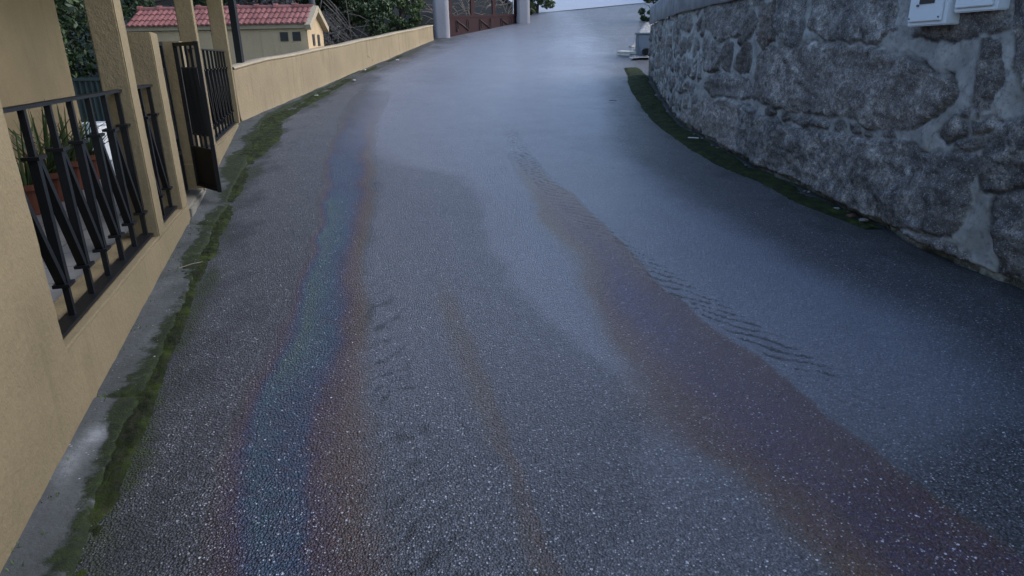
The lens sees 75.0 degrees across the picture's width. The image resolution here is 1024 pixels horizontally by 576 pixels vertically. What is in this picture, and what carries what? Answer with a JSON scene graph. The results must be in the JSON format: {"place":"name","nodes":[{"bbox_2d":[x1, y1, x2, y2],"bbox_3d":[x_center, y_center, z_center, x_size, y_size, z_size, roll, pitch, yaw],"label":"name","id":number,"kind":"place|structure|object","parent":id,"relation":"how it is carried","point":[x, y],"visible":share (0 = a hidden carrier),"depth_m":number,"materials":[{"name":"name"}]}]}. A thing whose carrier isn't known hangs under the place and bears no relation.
{"place":"outdoors","nodes":[
{"label":"outdoors","id":0,"kind":"place"},
{"bbox_2d":[82,121,111,159],"bbox_3d":[-4.972,-1.752,7.988,0.290,0.443,0.330,-1,19,0],"label":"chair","id":1,"kind":"object","parent":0,"point":[101,127],"visible":0.1,"depth_m":7.93,"materials":[{"name":"white plastic"}]},
{"bbox_2d":[58,0,513,128],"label":"ground","id":2,"kind":"structure","parent":0,"point":[426,20],"depth_m":24.94,"materials":[{"name":"green plant"}]},
{"bbox_2d":[54,0,96,77],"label":"tree","id":3,"kind":"object","parent":2,"relation":"on","point":[72,56],"visible":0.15,"depth_m":12.17,"materials":[{"name":"green plant"}]},
{"bbox_2d":[0,0,239,572],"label":"house","id":4,"kind":"structure","parent":2,"relation":"on","point":[51,380],"depth_m":3.61,"materials":[{"name":"paint"}]},
{"bbox_2d":[10,105,95,189],"bbox_3d":[-4.107,-1.301,6.090,0.748,0.814,1.073,6,20,19],"label":"potted plant","id":5,"kind":"object","parent":4,"relation":"on","point":[74,164],"visible":0.27,"depth_m":6.08,"materials":[{"name":"green plant"}]},
{"bbox_2d":[8,103,106,201],"bbox_3d":[-3.970,-1.111,5.482,1.094,0.853,1.123,13,24,35],"label":"potted plant","id":6,"kind":"object","parent":4,"relation":"on","point":[53,173],"visible":0.34,"depth_m":5.57,"materials":[{"name":"green plant"}]},
{"bbox_2d":[15,118,104,214],"bbox_3d":[-3.721,-0.935,5.070,0.862,0.784,0.850,-1,19,0],"label":"potted plant","id":7,"kind":"object","parent":4,"relation":"on","point":[29,188],"visible":0.34,"depth_m":5.14,"materials":[{"name":"green plant"}]},
{"bbox_2d":[3,89,153,338],"bbox_3d":[-2.055,-0.469,3.251,0.070,0.883,1.819,-6,20,-15],"label":"railing","id":8,"kind":"object","parent":4,"relation":"on","point":[121,181],"visible":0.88,"depth_m":3.13,"materials":[{"name":"black metal"}]},
{"bbox_2d":[57,118,107,178],"bbox_3d":[-4.202,-1.413,6.715,0.760,0.617,0.601,15,25,38],"label":"potted plant","id":9,"kind":"object","parent":4,"relation":"on","point":[89,144],"visible":0.27,"depth_m":6.62,"materials":[{"name":"green plant"}]},
{"bbox_2d":[72,77,104,121],"bbox_3d":[-5.844,-2.259,9.024,3.200,1.110,0.060,-1,19,0],"label":"metal fence","id":10,"kind":"object","parent":4,"relation":"on","point":[81,86],"visible":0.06,"depth_m":8.92,"materials":[{"name":"metal"}]},
{"bbox_2d":[137,84,176,221],"bbox_3d":[-2.450,-0.912,4.537,0.070,0.883,0.691,-6,20,-15],"label":"railing","id":11,"kind":"object","parent":4,"relation":"on","point":[157,156],"visible":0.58,"depth_m":4.68,"materials":[{"name":"black metal"}]},
{"bbox_2d":[158,42,188,194],"bbox_3d":[-2.691,-1.297,5.232,0.036,1.197,0.462,-6,20,-15],"label":"gate leaf","id":12,"kind":"object","parent":4,"relation":"attached to","point":[173,116],"visible":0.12,"depth_m":5.38,"materials":[{"name":"black metal"}]},
{"bbox_2d":[184,47,209,147],"bbox_3d":[-3.033,-1.778,6.340,0.070,0.960,0.863,-6,20,-15],"label":"railing","id":13,"kind":"object","parent":4,"relation":"on","point":[191,64],"visible":0.06,"depth_m":6.54,"materials":[{"name":"black metal"}]},
{"bbox_2d":[172,41,221,191],"bbox_3d":[-2.640,-1.427,5.601,0.049,1.197,0.496,-19,26,-41],"label":"gate leaf","id":14,"kind":"object","parent":4,"relation":"attached to","point":[206,168],"visible":1,"depth_m":5.58,"materials":[{"name":"black metal"}]},
{"bbox_2d":[200,48,236,140],"bbox_3d":[-3.562,-2.371,8.063,0.070,0.960,2.661,-6,20,-15],"label":"railing","id":15,"kind":"object","parent":4,"relation":"on","point":[219,92],"visible":0.79,"depth_m":8.13,"materials":[{"name":"black metal"}]},
{"bbox_2d":[59,0,206,53],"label":"tree","id":16,"kind":"object","parent":2,"relation":"on","point":[127,12],"visible":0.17,"depth_m":14.78,"materials":[{"name":"green plant"}]},
{"bbox_2d":[125,3,328,71],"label":"outbuilding","id":17,"kind":"structure","parent":2,"relation":"on","point":[274,29],"depth_m":12.18,"materials":[{"name":"paint"}]},
{"bbox_2d":[227,0,244,62],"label":"post","id":18,"kind":"object","parent":2,"relation":"on","point":[235,29],"visible":0.44,"depth_m":9.75,"materials":[{"name":"black metal"}]},
{"bbox_2d":[193,0,280,5],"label":"tree","id":19,"kind":"object","parent":2,"relation":"on","point":[225,2],"visible":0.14,"depth_m":15.92,"materials":[{"name":"green plant"}]},
{"bbox_2d":[236,0,340,45],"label":"bush","id":20,"kind":"object","parent":2,"relation":"on","point":[263,2],"visible":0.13,"depth_m":15.12,"materials":[{"name":"green plant"}]},
{"bbox_2d":[273,0,369,57],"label":"brush heap","id":21,"kind":"object","parent":2,"relation":"on","point":[345,39],"visible":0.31,"depth_m":14.35,"materials":[{"name":"plant"}]},
{"bbox_2d":[232,25,433,120],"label":"boundary wall","id":22,"kind":"structure","parent":2,"relation":"on","point":[262,84],"depth_m":11.92,"materials":[{"name":"beige paint"}]},
{"bbox_2d":[299,0,387,29],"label":"bush","id":23,"kind":"object","parent":2,"relation":"on","point":[340,15],"depth_m":19.73,"materials":[{"name":"green plant"}]},
{"bbox_2d":[296,0,397,38],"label":"tree","id":24,"kind":"object","parent":2,"relation":"on","point":[365,1],"visible":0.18,"depth_m":17.61,"materials":[{"name":"green plant"}]},
{"bbox_2d":[302,0,395,41],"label":"bush","id":25,"kind":"object","parent":2,"relation":"on","point":[358,7],"visible":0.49,"depth_m":16.58,"materials":[{"name":"green plant"}]},
{"bbox_2d":[379,0,425,33],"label":"bush","id":26,"kind":"object","parent":2,"relation":"on","point":[406,6],"visible":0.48,"depth_m":17.91,"materials":[{"name":"green plant"}]},
{"bbox_2d":[432,0,449,38],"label":"gate pillar","id":27,"kind":"structure","parent":2,"relation":"on","point":[441,18],"depth_m":18.48,"materials":[{"name":"paint"}]},
{"bbox_2d":[411,0,533,22],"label":"bare shrub","id":28,"kind":"object","parent":2,"relation":"on","point":[501,1],"visible":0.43,"depth_m":21.64,"materials":[{"name":"brown plant"}]},
{"bbox_2d":[448,0,516,36],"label":"metal gate","id":29,"kind":"structure","parent":2,"relation":"on","point":[462,24],"depth_m":19.63,"materials":[{"name":"red metal"}]},
{"bbox_2d":[517,0,529,23],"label":"gate pillar","id":30,"kind":"structure","parent":2,"relation":"on","point":[523,11],"depth_m":21.01,"materials":[{"name":"paint"}]},
{"bbox_2d":[530,0,555,14],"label":"bush","id":31,"kind":"object","parent":2,"relation":"on","point":[542,4],"visible":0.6,"depth_m":23.14,"materials":[{"name":"green plant"}]},
{"bbox_2d":[637,0,665,20],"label":"bush","id":32,"kind":"object","parent":2,"relation":"on","point":[641,11],"visible":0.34,"depth_m":21.10,"materials":[{"name":"green plant"}]},
{"bbox_2d":[648,0,1023,289],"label":"stone wall","id":33,"kind":"structure","parent":2,"relation":"on","point":[881,112],"depth_m":4.75,"materials":[{"name":"stone"}]},
{"bbox_2d":[908,0,959,26],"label":"meter box","id":34,"kind":"object","parent":33,"relation":"attached to","point":[930,12],"visible":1,"depth_m":4.00,"materials":[{"name":"white plastic"}]},
{"bbox_2d":[908,0,944,22],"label":"door","id":35,"kind":"structure","parent":34,"relation":"in","point":[930,11],"depth_m":4.06,"materials":[{"name":"white plastic"}]},
{"bbox_2d":[919,0,934,3],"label":"window","id":36,"kind":"structure","parent":34,"relation":"in","point":[921,1],"depth_m":4.04,"materials":[{"name":"black glass"}]},
{"bbox_2d":[954,0,1009,12],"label":"meter box","id":37,"kind":"object","parent":33,"relation":"attached to","point":[965,6],"visible":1,"depth_m":3.69,"materials":[{"name":"white plastic"}]},
{"bbox_2d":[955,0,993,7],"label":"door","id":38,"kind":"structure","parent":37,"relation":"in","point":[959,3],"depth_m":3.73,"materials":[{"name":"white plastic"}]},
{"bbox_2d":[4,80,872,570],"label":"grass","id":39,"kind":"structure","parent":0,"point":[198,230],"depth_m":4.70,"materials":[{"name":"green plant"}]},
{"bbox_2d":[73,2,1023,575],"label":"road","id":40,"kind":"structure","parent":0,"point":[519,300],"depth_m":3.03,"materials":[{"name":"grey asphalt"}]},
{"bbox_2d":[0,70,359,575],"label":"gutter strip","id":41,"kind":"object","parent":40,"relation":"on","point":[62,521],"visible":0.85,"depth_m":2.74,"materials":[{"name":"concrete"}]},
{"bbox_2d":[75,55,401,575],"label":"moss","id":42,"kind":"object","parent":41,"relation":"on","point":[136,423],"visible":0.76,"depth_m":3.23,"materials":[{"name":"green plant"}]},
{"bbox_2d":[623,67,881,228],"bbox_3d":[2.318,-2.475,9.315,0.890,0.970,9.990,-1,19,0],"label":"moss","id":43,"kind":"object","parent":40,"relation":"on","point":[642,90],"visible":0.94,"depth_m":7.18,"materials":[{"name":"green plant"}]},
{"bbox_2d":[845,213,855,216],"bbox_3d":[2.542,-0.541,5.005,0.102,0.038,0.060,-10,21,-25],"label":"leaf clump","id":44,"kind":"object","parent":43,"relation":"on","point":[850,215],"visible":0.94,"depth_m":4.98,"materials":[{"name":"plant"}]},
{"bbox_2d":[509,0,654,12],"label":"road","id":45,"kind":"structure","parent":0,"point":[561,5],"depth_m":25.53,"materials":[{"name":"grey asphalt"}]},
{"bbox_2d":[628,22,656,59],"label":"cobbled verge","id":46,"kind":"structure","parent":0,"point":[645,27],"depth_m":18.53,"materials":[{"name":"grey stone"}]},
{"bbox_2d":[617,50,635,53],"bbox_3d":[2.793,-5.431,15.392,0.764,0.061,0.174,15,31,32],"label":"board","id":47,"kind":"object","parent":46,"relation":"on","point":[627,52],"visible":0.65,"depth_m":15.40,"materials":[{"name":"grey wood"}]},
{"bbox_2d":[634,33,649,57],"bbox_3d":[3.167,-5.481,15.223,0.700,0.635,0.400,-1,19,0],"label":"utility box","id":48,"kind":"object","parent":46,"relation":"on","point":[642,42],"visible":0.28,"depth_m":15.03,"materials":[{"name":"grey paint"}]},
{"bbox_2d":[640,45,648,55],"bbox_3d":[3.169,-5.371,15.069,0.570,0.230,0.010,-1,19,0],"label":"door","id":49,"kind":"structure","parent":48,"relation":"in","point":[642,47],"depth_m":15.05,"materials":[{"name":"grey paint"}]},
{"bbox_2d":[642,48,648,54],"bbox_3d":[3.014,-5.322,15.031,0.148,0.160,0.256,-1,19,0],"label":"pipe end","id":50,"kind":"object","parent":46,"relation":"on","point":[645,51],"visible":0.86,"depth_m":14.92,"materials":[{"name":"black metal"}]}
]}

